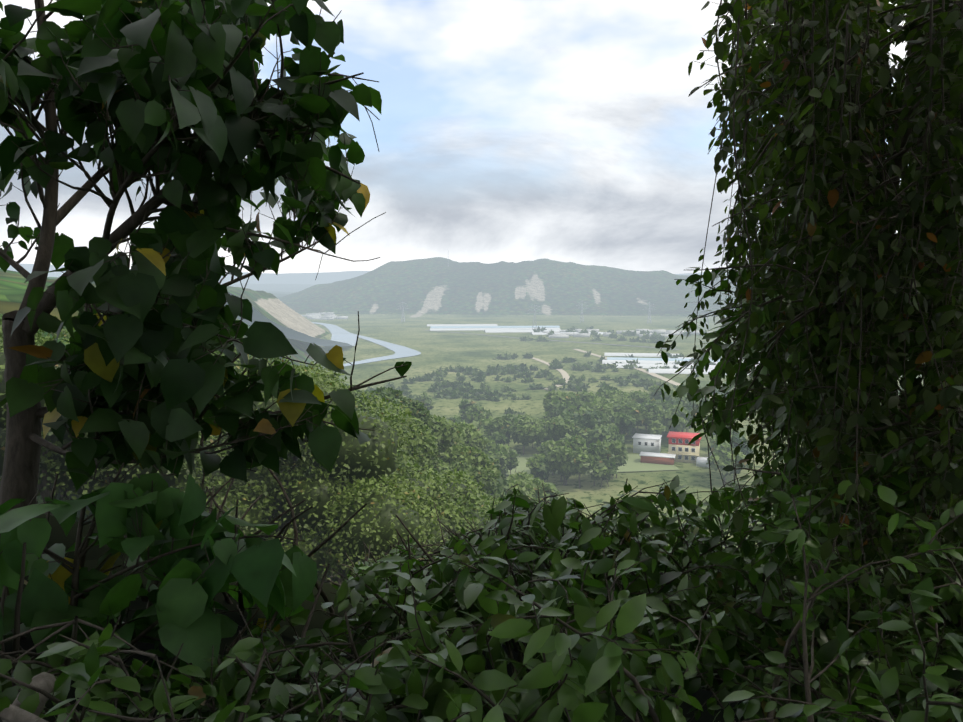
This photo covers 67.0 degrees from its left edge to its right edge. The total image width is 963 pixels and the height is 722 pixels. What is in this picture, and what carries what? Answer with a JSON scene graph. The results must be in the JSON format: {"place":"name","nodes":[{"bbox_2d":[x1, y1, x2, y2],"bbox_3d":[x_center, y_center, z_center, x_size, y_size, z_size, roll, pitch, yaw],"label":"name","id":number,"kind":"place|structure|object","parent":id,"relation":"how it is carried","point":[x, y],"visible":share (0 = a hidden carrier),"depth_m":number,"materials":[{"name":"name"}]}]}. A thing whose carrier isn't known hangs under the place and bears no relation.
{"place":"outdoors","nodes":[
{"label":"outdoors","id":0,"kind":"place"},
{"bbox_2d":[224,292,356,345],"bbox_3d":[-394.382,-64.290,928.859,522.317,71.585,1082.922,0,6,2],"label":"river water","id":1,"kind":"structure","parent":0,"point":[338,338],"depth_m":693.99,"materials":[{"name":"grey liquid"}]},
{"bbox_2d":[336,330,420,365],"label":"river water","id":2,"kind":"structure","parent":0,"point":[400,351],"depth_m":740.23,"materials":[{"name":"blue liquid"}]},
{"bbox_2d":[0,0,906,273],"label":"sky","id":3,"kind":"structure","parent":0,"point":[515,131],"materials":[{"name":"white"}]},
{"bbox_2d":[0,257,924,721],"bbox_3d":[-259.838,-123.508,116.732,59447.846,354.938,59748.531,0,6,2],"label":"terrain","id":4,"kind":"structure","parent":0,"point":[448,291],"depth_m":931.72,"materials":[{"name":"green plant"}]},
{"bbox_2d":[0,672,55,721],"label":"rock","id":5,"kind":"object","parent":4,"relation":"on","point":[14,712],"visible":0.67,"depth_m":1.93,"materials":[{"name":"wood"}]},
{"bbox_2d":[0,471,318,684],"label":"shrub","id":6,"kind":"object","parent":4,"relation":"on","point":[180,609],"depth_m":2.86,"materials":[{"name":"green plant"}]},
{"bbox_2d":[0,0,411,520],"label":"tree","id":7,"kind":"object","parent":4,"relation":"on","point":[229,137],"depth_m":3.32,"materials":[{"name":"green plant"}]},
{"bbox_2d":[35,27,347,249],"bbox_3d":[-1.724,-1.131,4.104,1.761,2.778,2.543,0,6,2],"label":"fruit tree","id":8,"kind":"object","parent":7,"relation":"attached to","point":[246,37],"visible":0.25,"depth_m":3.79,"materials":[{"name":"plant"}]},
{"bbox_2d":[0,313,753,602],"bbox_3d":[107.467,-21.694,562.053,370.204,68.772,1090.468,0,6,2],"label":"forest","id":9,"kind":"object","parent":4,"relation":"on","point":[405,424],"materials":[{"name":"green plant"}]},
{"bbox_2d":[0,446,962,721],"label":"shrubs","id":10,"kind":"object","parent":4,"relation":"on","point":[85,669],"depth_m":2.98,"materials":[{"name":"green plant"}]},
{"bbox_2d":[329,461,962,721],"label":"shrub leaves","id":11,"kind":"object","parent":10,"relation":"attached to","point":[596,665],"visible":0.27,"depth_m":2.99,"materials":[{"name":"green plant"}]},
{"bbox_2d":[302,312,709,337],"bbox_3d":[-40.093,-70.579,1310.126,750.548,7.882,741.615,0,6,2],"label":"distant buildings","id":12,"kind":"structure","parent":4,"relation":"on","point":[332,316],"depth_m":1025.41,"materials":[{"name":"grey"}]},
{"bbox_2d":[397,302,711,329],"bbox_3d":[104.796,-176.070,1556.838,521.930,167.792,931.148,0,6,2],"label":"pylons and mast","id":13,"kind":"object","parent":4,"relation":"on","point":[649,304],"visible":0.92,"depth_m":1326.64,"materials":[{"name":"silver metal"}]},
{"bbox_2d":[430,326,719,361],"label":"greenhouses","id":14,"kind":"object","parent":4,"relation":"on","point":[650,359],"visible":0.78,"depth_m":1165.09,"materials":[{"name":"blue"}]},
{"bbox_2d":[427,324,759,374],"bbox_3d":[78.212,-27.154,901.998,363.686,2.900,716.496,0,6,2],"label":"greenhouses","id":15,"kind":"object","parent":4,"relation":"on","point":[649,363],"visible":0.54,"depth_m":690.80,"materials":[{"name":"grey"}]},
{"bbox_2d":[640,456,674,464],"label":"brick shed","id":16,"kind":"object","parent":4,"relation":"on","point":[656,460],"visible":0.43,"depth_m":271.18,"materials":[{"name":"brown brick"}]},
{"bbox_2d":[632,433,708,466],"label":"building roofs","id":17,"kind":"structure","parent":4,"relation":"on","point":[701,461],"depth_m":273.51,"materials":[{"name":"grey metal"}]},
{"bbox_2d":[633,438,711,460],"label":"building","id":18,"kind":"structure","parent":4,"relation":"on","point":[648,447],"depth_m":288.40,"materials":[{"name":"white paint"}]},
{"bbox_2d":[654,0,962,695],"bbox_3d":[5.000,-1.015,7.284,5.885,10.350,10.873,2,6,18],"label":"hanging vines","id":19,"kind":"object","parent":4,"relation":"on","point":[828,236],"visible":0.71,"depth_m":3.49,"materials":[{"name":"green plant"}]},
{"bbox_2d":[655,225,962,629],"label":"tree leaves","id":20,"kind":"object","parent":4,"relation":"on","point":[773,535],"visible":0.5,"depth_m":3.90,"materials":[{"name":"green plant"}]},
{"bbox_2d":[532,357,568,389],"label":"dirt road","id":21,"kind":"structure","parent":0,"point":[565,375],"depth_m":557.14,"materials":[{"name":"beige soil"}]},
{"bbox_2d":[427,330,678,349],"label":"dyke road","id":22,"kind":"structure","parent":0,"point":[557,340],"depth_m":875.93,"materials":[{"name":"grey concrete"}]},
{"bbox_2d":[505,454,679,474],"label":"field","id":23,"kind":"structure","parent":0,"point":[633,462],"depth_m":267.07,"materials":[{"name":"green plant"}]},
{"bbox_2d":[574,349,711,397],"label":"levee road","id":24,"kind":"structure","parent":0,"point":[661,377],"depth_m":547.56,"materials":[{"name":"beige"}]},
{"bbox_2d":[667,444,699,462],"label":"house walls","id":25,"kind":"structure","parent":0,"point":[696,453],"depth_m":274.49,"materials":[{"name":"beige paint"}]},
{"bbox_2d":[638,439,694,459],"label":"house windows","id":26,"kind":"structure","parent":25,"relation":"in","point":[680,449],"depth_m":274.51,"materials":[{"name":"black glass"}]},
{"bbox_2d":[667,431,700,445],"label":"red roof","id":27,"kind":"structure","parent":25,"relation":"on","point":[683,436],"depth_m":275.17,"materials":[{"name":"red metal"}]}
]}

